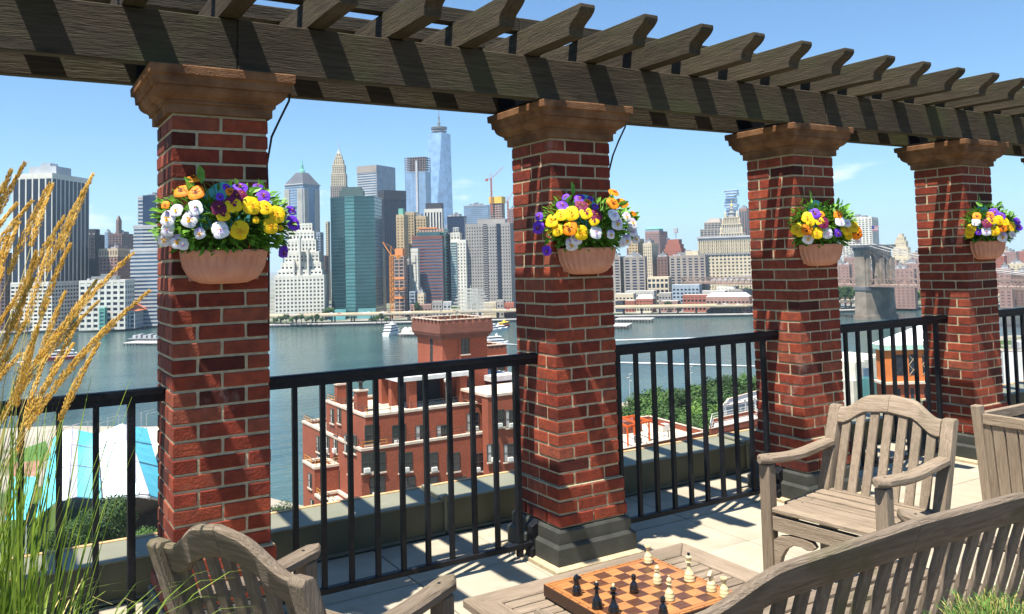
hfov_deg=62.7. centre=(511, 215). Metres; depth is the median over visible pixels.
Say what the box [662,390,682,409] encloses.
broadleaf tree
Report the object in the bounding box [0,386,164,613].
railing
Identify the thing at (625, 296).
building
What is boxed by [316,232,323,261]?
office tower
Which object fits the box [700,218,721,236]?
office tower
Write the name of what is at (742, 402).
neighbour building
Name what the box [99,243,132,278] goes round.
office tower
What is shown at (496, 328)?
ferry
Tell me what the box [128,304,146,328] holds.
ferry terminal
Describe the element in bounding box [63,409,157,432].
tent masts
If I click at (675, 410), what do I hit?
broadleaf tree
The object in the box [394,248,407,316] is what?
office tower
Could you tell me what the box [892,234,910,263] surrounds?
office tower
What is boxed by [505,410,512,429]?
window
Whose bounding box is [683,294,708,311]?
building
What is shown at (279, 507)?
broadleaf tree
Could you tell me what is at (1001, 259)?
apartment block
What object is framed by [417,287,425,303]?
office tower
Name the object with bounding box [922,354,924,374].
window
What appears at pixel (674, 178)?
sky
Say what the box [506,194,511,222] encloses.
tower crane
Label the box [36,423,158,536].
tensile tent
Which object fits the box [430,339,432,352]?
window
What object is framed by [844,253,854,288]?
apartment block
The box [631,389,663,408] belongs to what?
broadleaf tree
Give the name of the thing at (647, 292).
building
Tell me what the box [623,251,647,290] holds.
office tower
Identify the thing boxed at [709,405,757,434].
neighbour building
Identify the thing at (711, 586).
chess knight
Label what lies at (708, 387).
broadleaf tree
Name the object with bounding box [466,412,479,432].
window
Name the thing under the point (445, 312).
elevated road
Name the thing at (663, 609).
chess pawn
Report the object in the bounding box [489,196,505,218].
office tower
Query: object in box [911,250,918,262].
apartment block
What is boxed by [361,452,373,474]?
window
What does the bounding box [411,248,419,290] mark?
office tower
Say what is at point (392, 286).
tower crane
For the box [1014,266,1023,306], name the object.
apartment block
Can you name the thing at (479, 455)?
window
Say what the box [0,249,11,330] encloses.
office tower
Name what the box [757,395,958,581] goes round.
garden armchair
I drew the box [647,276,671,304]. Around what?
building
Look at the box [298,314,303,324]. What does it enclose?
broadleaf tree
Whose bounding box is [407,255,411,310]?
office tower
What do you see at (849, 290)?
broadleaf tree
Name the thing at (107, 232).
office tower
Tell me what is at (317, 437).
window
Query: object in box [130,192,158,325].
office tower
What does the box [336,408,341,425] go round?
window
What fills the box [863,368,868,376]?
window
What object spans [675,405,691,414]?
broadleaf tree
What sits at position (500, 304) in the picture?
waterfront building
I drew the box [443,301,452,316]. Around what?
waterfront building
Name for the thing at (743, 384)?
broadleaf tree
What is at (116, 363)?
river
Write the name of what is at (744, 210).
office tower
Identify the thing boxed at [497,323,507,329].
ferry
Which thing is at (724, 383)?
broadleaf tree
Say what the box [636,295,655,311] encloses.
building
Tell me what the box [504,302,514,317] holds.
waterfront building
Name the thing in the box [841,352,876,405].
white stepped building
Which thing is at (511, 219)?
office tower
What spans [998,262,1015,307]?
apartment block
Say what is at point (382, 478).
window
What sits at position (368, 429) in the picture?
window
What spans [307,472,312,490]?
window
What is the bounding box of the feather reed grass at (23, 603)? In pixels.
[0,161,250,613]
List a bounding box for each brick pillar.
[130,61,295,613]
[487,98,644,575]
[724,122,860,502]
[894,138,1008,464]
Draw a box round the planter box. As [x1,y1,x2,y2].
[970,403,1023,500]
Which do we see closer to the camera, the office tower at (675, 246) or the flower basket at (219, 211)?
the flower basket at (219, 211)
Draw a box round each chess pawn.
[629,574,638,593]
[653,565,661,584]
[658,596,667,613]
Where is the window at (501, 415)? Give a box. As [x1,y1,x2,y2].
[498,409,505,428]
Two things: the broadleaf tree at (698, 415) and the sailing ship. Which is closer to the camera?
the broadleaf tree at (698, 415)
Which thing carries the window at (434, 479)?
in the castle apartment building at (461, 336)
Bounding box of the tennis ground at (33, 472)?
[8,460,38,478]
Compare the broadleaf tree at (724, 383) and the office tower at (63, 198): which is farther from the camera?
the office tower at (63, 198)
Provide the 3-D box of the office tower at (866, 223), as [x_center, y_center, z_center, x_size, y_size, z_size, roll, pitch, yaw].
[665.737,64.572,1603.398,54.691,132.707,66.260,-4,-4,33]
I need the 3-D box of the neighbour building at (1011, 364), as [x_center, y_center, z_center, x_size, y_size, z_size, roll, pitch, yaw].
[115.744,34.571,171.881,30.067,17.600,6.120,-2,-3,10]
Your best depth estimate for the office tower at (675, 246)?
1381.27 m
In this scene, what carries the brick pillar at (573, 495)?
on the terrace floor
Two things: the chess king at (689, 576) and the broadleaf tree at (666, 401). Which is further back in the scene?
the broadleaf tree at (666, 401)
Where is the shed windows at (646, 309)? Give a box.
[635,308,651,310]
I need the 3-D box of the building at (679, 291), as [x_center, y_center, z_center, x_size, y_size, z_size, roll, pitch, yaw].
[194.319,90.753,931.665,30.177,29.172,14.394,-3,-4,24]
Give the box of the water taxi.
[47,347,85,360]
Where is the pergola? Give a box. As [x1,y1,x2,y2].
[0,0,1023,156]
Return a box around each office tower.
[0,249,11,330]
[10,163,88,330]
[79,274,133,330]
[89,229,104,279]
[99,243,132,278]
[104,229,112,248]
[109,216,133,248]
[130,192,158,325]
[282,161,320,262]
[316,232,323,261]
[324,255,328,291]
[325,222,330,300]
[357,165,395,196]
[378,190,405,302]
[382,246,386,310]
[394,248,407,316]
[396,208,408,258]
[405,157,430,215]
[405,212,428,260]
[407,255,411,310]
[409,291,417,304]
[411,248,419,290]
[412,227,444,303]
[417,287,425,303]
[424,203,443,228]
[441,229,448,300]
[447,212,466,239]
[447,229,451,300]
[450,227,467,307]
[463,202,489,223]
[466,218,516,309]
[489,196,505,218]
[509,206,513,222]
[612,251,624,305]
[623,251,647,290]
[628,236,643,255]
[643,238,658,276]
[645,227,667,254]
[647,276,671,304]
[657,252,669,276]
[664,228,685,255]
[669,250,709,290]
[696,200,752,299]
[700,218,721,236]
[723,190,739,216]
[739,205,749,234]
[842,214,878,264]
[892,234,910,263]
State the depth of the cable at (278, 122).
3.70 m
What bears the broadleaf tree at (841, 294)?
on the shore ground at (272, 296)
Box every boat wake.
[620,337,695,339]
[620,362,745,365]
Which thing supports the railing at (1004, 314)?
on the terrace floor
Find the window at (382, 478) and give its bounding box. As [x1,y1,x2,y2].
[370,475,384,494]
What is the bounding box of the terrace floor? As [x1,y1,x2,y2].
[78,438,1023,613]
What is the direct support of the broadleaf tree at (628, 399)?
on the shore ground at (76, 507)
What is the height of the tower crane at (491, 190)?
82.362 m
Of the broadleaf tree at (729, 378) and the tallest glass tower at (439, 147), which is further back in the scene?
the tallest glass tower at (439, 147)
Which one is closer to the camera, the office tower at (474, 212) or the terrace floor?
the terrace floor
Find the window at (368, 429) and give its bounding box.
[364,424,372,446]
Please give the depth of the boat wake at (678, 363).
478.51 m
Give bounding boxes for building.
[302,314,513,505]
[410,304,431,317]
[432,301,442,315]
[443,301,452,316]
[483,302,496,316]
[497,299,504,316]
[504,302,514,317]
[615,293,635,310]
[615,300,624,311]
[622,415,702,450]
[625,290,656,308]
[625,300,635,311]
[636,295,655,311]
[658,292,671,304]
[660,300,680,311]
[672,284,701,310]
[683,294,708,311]
[702,290,727,293]
[706,292,752,312]
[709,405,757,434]
[717,286,738,291]
[723,390,757,415]
[728,289,752,307]
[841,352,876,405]
[872,326,925,398]
[1000,340,1023,383]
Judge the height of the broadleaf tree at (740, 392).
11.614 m
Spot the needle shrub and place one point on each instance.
(986, 607)
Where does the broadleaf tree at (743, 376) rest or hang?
on the shore ground at (76, 507)
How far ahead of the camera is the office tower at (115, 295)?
863.03 m
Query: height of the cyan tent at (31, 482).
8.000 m
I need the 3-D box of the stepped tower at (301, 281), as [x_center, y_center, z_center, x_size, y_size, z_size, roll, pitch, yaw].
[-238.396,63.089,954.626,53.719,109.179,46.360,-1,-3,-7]
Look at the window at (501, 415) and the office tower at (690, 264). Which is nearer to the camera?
the window at (501, 415)
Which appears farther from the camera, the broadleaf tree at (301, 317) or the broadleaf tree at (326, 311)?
the broadleaf tree at (326, 311)
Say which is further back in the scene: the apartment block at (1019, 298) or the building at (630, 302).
the building at (630, 302)
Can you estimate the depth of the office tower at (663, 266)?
1092.70 m
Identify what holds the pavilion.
on the shore ground at (272, 296)
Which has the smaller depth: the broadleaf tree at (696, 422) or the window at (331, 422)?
the window at (331, 422)
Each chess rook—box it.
[644,544,652,563]
[719,576,728,597]
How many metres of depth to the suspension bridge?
770.72 m
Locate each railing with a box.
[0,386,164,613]
[268,352,541,604]
[615,330,784,523]
[840,315,947,470]
[998,308,1023,405]
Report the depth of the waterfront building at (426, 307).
931.34 m
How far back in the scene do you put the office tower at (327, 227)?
1467.06 m
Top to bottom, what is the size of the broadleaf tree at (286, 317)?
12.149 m
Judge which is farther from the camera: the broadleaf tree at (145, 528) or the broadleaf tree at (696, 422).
the broadleaf tree at (696, 422)
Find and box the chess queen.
[591,581,602,609]
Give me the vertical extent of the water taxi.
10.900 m
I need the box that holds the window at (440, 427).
[436,424,446,436]
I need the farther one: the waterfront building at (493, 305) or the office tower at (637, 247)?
the office tower at (637, 247)
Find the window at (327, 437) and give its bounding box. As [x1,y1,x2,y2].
[326,435,329,454]
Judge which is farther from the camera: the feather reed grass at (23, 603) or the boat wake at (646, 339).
the boat wake at (646, 339)
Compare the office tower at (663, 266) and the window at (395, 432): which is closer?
the window at (395, 432)
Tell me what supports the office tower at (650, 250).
on the shore ground at (272, 296)
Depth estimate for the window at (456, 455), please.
101.68 m
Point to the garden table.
(528, 598)
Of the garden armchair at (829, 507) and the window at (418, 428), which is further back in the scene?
the window at (418, 428)
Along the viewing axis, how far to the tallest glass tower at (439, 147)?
2457.74 m
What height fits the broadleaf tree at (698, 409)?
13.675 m
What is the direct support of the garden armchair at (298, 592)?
on the terrace floor
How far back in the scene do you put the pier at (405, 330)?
714.44 m
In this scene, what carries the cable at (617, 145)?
attached to the brick pillar at (573, 495)
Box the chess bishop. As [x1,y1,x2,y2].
[664,575,674,601]
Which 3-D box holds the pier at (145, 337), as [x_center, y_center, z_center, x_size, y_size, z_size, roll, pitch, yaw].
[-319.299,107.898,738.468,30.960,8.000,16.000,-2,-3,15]
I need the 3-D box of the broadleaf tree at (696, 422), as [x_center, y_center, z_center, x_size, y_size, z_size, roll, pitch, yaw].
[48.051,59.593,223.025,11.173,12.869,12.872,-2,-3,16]
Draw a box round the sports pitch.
[13,441,49,461]
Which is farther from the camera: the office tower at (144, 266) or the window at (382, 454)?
the office tower at (144, 266)
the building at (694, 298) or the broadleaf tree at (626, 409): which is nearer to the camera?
the broadleaf tree at (626, 409)
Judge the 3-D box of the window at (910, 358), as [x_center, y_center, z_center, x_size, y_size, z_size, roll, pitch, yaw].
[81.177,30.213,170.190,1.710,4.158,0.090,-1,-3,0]
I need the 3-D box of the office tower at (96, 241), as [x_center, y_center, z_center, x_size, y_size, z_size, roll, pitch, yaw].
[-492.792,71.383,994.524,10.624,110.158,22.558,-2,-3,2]
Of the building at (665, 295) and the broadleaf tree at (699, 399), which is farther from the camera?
the building at (665, 295)
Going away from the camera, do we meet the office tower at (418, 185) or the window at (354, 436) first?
the window at (354, 436)
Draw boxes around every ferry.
[382,322,398,336]
[487,332,507,343]
[492,324,502,331]
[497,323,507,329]
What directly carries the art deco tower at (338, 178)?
on the shore ground at (272, 296)
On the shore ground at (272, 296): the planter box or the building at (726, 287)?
the building at (726, 287)
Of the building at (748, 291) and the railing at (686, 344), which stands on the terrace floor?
the railing at (686, 344)
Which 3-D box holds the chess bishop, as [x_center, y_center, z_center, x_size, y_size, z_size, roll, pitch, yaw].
[0.508,1.203,2.718,0.033,0.078,0.033,0,-4,-31]
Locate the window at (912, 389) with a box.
[910,388,913,398]
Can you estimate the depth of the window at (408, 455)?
98.43 m
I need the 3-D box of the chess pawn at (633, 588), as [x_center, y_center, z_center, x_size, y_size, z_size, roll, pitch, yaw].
[0.404,1.219,2.789,0.031,0.058,0.031,0,-4,-31]
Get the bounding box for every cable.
[266,85,291,341]
[609,122,626,168]
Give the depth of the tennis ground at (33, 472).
236.97 m
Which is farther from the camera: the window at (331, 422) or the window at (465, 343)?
the window at (465, 343)
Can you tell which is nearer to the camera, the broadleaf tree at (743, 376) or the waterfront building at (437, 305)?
the broadleaf tree at (743, 376)
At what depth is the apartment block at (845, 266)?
976.92 m
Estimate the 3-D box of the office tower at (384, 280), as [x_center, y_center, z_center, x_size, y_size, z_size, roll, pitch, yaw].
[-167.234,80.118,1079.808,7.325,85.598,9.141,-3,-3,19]
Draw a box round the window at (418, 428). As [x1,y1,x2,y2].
[415,425,422,439]
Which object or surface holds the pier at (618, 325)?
in the river
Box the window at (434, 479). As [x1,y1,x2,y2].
[430,476,437,483]
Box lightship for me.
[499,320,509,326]
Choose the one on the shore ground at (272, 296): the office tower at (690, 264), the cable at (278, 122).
the office tower at (690, 264)
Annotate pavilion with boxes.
[99,307,106,330]
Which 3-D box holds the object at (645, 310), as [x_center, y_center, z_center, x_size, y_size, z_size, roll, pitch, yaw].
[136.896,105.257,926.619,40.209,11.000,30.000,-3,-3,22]
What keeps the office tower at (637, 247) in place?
on the shore ground at (272, 296)
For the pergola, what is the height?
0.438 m
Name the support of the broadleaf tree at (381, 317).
on the shore ground at (272, 296)
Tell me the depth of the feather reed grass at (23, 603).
1.83 m
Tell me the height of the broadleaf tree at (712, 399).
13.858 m
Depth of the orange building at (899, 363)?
170.12 m
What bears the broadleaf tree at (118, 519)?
on the shore ground at (76, 507)
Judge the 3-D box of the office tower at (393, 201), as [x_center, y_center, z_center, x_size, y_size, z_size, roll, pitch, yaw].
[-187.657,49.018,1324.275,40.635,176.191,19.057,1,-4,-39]
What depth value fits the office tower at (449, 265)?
1026.72 m
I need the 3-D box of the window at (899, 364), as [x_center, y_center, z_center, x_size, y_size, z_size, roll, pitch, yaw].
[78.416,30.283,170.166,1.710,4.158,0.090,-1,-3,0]
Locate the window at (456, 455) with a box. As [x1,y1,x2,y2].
[446,452,460,473]
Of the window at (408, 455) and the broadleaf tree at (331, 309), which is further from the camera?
the broadleaf tree at (331, 309)
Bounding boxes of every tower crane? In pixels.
[383,242,400,316]
[485,168,501,212]
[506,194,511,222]
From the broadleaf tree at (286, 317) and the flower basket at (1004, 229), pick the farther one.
the broadleaf tree at (286, 317)
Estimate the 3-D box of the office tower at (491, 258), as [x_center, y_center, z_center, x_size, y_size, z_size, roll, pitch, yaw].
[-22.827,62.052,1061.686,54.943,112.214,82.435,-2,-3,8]
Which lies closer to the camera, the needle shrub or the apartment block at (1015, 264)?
the needle shrub
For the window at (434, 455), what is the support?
in the castle apartment building at (461, 336)
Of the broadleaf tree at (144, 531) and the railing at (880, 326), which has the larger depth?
the broadleaf tree at (144, 531)
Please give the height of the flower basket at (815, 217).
0.499 m
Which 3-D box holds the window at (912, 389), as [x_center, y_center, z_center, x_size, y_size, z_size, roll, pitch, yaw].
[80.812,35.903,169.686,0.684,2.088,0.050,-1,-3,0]
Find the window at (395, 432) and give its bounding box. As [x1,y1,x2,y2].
[392,424,405,443]
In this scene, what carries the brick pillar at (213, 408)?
on the terrace floor
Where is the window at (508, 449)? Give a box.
[503,443,513,463]
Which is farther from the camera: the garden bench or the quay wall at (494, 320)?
the quay wall at (494, 320)
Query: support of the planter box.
on the terrace floor
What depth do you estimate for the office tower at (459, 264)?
1017.17 m
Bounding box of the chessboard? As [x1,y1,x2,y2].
[544,557,732,613]
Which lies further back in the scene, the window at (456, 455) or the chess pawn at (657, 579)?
the window at (456, 455)
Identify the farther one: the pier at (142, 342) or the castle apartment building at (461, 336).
the pier at (142, 342)
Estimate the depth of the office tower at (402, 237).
1143.59 m
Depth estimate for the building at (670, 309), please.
918.56 m
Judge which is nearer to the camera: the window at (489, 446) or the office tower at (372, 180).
the window at (489, 446)
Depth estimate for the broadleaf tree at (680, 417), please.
232.72 m
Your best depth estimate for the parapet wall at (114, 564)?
4.86 m
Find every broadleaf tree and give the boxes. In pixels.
[41,520,86,550]
[66,506,111,544]
[89,493,138,540]
[126,525,156,535]
[137,528,156,534]
[271,500,290,511]
[275,506,291,510]
[283,313,289,323]
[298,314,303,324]
[322,309,329,319]
[326,307,333,316]
[379,313,385,323]
[414,302,422,316]
[622,404,640,416]
[623,393,650,411]
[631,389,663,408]
[640,401,668,413]
[640,408,679,420]
[647,385,677,400]
[658,407,685,415]
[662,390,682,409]
[668,387,696,411]
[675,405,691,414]
[675,409,685,422]
[675,415,702,427]
[680,401,709,417]
[690,380,722,389]
[690,383,708,399]
[691,394,710,402]
[691,400,717,412]
[691,412,717,420]
[694,415,710,428]
[706,376,728,391]
[707,385,739,397]
[707,393,729,410]
[715,375,731,386]
[726,388,747,395]
[727,371,754,391]
[738,374,756,391]
[838,286,847,308]
[841,286,852,308]
[843,288,854,308]
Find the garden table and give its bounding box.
[463,543,846,613]
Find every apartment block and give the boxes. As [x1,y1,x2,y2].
[837,259,853,303]
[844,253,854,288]
[894,263,917,308]
[902,258,920,292]
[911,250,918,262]
[995,254,1006,293]
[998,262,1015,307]
[1003,248,1018,264]
[1008,258,1023,271]
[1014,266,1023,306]
[1016,249,1023,262]
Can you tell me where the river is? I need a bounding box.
[0,306,1023,504]
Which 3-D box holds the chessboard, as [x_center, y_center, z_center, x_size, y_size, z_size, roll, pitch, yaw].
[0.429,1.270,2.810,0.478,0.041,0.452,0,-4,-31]
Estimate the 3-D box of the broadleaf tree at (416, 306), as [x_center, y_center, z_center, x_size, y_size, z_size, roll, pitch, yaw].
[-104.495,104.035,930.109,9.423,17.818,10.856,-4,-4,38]
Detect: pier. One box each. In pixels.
[123,341,156,344]
[127,334,158,340]
[398,327,414,336]
[614,323,632,328]
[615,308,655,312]
[615,318,654,321]
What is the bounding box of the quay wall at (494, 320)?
[4,303,999,333]
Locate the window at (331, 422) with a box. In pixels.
[329,408,334,425]
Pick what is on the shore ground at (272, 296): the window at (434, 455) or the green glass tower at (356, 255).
the green glass tower at (356, 255)
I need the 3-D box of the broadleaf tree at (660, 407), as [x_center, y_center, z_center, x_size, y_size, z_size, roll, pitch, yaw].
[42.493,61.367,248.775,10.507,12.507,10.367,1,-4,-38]
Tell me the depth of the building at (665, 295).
942.98 m
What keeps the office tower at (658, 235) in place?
on the shore ground at (272, 296)
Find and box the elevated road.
[15,294,998,325]
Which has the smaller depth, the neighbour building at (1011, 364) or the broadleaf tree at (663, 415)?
the neighbour building at (1011, 364)
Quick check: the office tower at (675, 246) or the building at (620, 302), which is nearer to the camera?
the building at (620, 302)
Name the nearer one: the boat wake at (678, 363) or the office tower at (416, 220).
the boat wake at (678, 363)
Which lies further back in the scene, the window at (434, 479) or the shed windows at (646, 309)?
the shed windows at (646, 309)
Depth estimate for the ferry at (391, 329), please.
722.21 m
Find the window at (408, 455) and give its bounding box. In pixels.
[398,452,413,474]
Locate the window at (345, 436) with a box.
[343,434,346,454]
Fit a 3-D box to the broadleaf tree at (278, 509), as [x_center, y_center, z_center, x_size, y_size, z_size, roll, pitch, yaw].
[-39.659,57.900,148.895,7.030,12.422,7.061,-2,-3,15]
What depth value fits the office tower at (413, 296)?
951.77 m
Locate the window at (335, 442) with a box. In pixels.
[332,434,337,454]
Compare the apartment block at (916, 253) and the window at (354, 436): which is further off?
the apartment block at (916, 253)
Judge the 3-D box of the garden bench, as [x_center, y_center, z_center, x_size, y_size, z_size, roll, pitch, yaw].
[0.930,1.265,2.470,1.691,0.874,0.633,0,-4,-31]
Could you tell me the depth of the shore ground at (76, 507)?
215.32 m
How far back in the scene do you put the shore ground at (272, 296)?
894.28 m
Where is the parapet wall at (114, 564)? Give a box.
[0,381,1023,613]
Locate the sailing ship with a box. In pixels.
[452,285,492,315]
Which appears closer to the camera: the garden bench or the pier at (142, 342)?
the garden bench
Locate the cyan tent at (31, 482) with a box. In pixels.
[5,477,36,554]
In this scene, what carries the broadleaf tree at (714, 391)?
on the shore ground at (76, 507)
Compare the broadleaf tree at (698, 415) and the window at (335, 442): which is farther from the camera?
the broadleaf tree at (698, 415)
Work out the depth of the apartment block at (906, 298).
869.77 m
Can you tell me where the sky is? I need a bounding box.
[0,0,1023,271]
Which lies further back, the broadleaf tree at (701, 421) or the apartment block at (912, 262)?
the apartment block at (912, 262)
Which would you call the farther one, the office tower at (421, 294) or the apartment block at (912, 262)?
the apartment block at (912, 262)
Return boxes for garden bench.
[534,492,1023,613]
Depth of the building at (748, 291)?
926.64 m
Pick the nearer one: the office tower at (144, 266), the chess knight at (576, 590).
the chess knight at (576, 590)
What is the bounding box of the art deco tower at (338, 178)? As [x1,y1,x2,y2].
[330,139,347,196]
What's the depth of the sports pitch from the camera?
258.40 m
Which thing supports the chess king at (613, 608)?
on the chessboard
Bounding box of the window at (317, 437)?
[315,435,319,454]
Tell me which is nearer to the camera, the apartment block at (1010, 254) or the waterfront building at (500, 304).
the waterfront building at (500, 304)
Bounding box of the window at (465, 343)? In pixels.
[461,338,470,355]
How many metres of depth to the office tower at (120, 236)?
1368.21 m
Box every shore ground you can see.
[0,256,999,334]
[0,335,1020,556]
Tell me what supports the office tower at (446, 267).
on the shore ground at (272, 296)
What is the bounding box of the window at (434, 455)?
[430,452,438,473]
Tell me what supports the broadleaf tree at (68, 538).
on the shore ground at (76, 507)
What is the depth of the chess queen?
2.66 m
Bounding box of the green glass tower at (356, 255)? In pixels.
[328,187,383,319]
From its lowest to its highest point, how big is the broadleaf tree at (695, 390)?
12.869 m
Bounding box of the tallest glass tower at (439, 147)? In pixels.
[428,110,452,224]
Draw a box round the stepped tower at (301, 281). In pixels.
[274,223,328,320]
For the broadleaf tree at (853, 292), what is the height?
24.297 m
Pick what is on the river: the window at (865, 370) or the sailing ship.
the sailing ship
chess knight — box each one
[572,574,581,595]
[706,570,716,592]
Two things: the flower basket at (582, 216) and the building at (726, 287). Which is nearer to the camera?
the flower basket at (582, 216)
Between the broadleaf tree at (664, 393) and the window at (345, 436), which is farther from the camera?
the broadleaf tree at (664, 393)
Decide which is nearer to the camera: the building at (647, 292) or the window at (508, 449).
the window at (508, 449)
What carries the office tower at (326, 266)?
on the shore ground at (272, 296)
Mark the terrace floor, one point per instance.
(731, 531)
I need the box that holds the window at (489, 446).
[487,444,500,463]
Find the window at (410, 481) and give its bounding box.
[406,476,414,487]
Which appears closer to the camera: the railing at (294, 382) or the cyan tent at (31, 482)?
the railing at (294, 382)
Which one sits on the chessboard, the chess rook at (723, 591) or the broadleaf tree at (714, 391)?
the chess rook at (723, 591)
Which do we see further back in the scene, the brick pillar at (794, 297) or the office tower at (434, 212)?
the office tower at (434, 212)
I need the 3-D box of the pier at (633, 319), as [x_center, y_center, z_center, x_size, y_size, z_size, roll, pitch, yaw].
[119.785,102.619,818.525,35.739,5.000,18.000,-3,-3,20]
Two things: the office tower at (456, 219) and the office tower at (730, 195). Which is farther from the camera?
the office tower at (730, 195)
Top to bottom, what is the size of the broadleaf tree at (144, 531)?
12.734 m
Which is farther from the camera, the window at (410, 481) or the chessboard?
the window at (410, 481)
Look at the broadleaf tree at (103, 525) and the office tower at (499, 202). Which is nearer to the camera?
the broadleaf tree at (103, 525)
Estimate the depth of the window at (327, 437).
105.10 m
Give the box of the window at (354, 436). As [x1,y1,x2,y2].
[353,434,356,455]
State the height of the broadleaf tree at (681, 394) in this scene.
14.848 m
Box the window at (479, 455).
[476,452,482,473]
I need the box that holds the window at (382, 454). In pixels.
[371,451,386,474]
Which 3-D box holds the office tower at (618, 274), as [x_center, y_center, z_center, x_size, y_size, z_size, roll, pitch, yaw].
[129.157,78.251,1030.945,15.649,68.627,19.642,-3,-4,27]
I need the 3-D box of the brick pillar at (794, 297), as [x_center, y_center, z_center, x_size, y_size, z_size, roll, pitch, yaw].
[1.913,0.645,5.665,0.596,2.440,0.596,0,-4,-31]
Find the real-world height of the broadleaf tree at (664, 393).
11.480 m
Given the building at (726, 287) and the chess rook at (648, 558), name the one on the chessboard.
the chess rook at (648, 558)
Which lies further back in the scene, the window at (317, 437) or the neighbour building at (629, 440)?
the neighbour building at (629, 440)
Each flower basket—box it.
[144,165,299,283]
[533,181,639,274]
[785,190,862,265]
[960,195,1022,258]
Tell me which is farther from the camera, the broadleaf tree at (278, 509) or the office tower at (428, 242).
the office tower at (428, 242)
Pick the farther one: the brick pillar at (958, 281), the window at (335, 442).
the window at (335, 442)
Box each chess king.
[608,583,619,613]
[684,552,694,582]
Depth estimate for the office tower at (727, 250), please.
1146.68 m
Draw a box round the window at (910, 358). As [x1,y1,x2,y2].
[908,354,913,374]
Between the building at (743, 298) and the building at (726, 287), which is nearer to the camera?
the building at (743, 298)
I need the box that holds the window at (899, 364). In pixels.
[896,355,902,375]
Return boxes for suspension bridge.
[681,226,1023,319]
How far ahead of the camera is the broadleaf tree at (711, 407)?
253.82 m
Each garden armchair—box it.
[147,524,456,613]
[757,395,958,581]
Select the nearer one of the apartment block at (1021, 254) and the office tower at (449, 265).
the office tower at (449, 265)
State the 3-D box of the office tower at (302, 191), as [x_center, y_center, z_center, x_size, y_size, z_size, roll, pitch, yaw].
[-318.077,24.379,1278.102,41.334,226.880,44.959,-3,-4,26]
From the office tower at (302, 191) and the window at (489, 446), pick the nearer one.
the window at (489, 446)
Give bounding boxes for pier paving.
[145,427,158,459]
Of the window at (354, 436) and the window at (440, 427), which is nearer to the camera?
the window at (354, 436)
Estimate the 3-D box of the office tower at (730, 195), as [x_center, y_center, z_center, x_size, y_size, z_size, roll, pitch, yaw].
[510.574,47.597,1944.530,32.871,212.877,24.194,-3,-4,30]
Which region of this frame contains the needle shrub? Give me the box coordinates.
[924,584,1023,613]

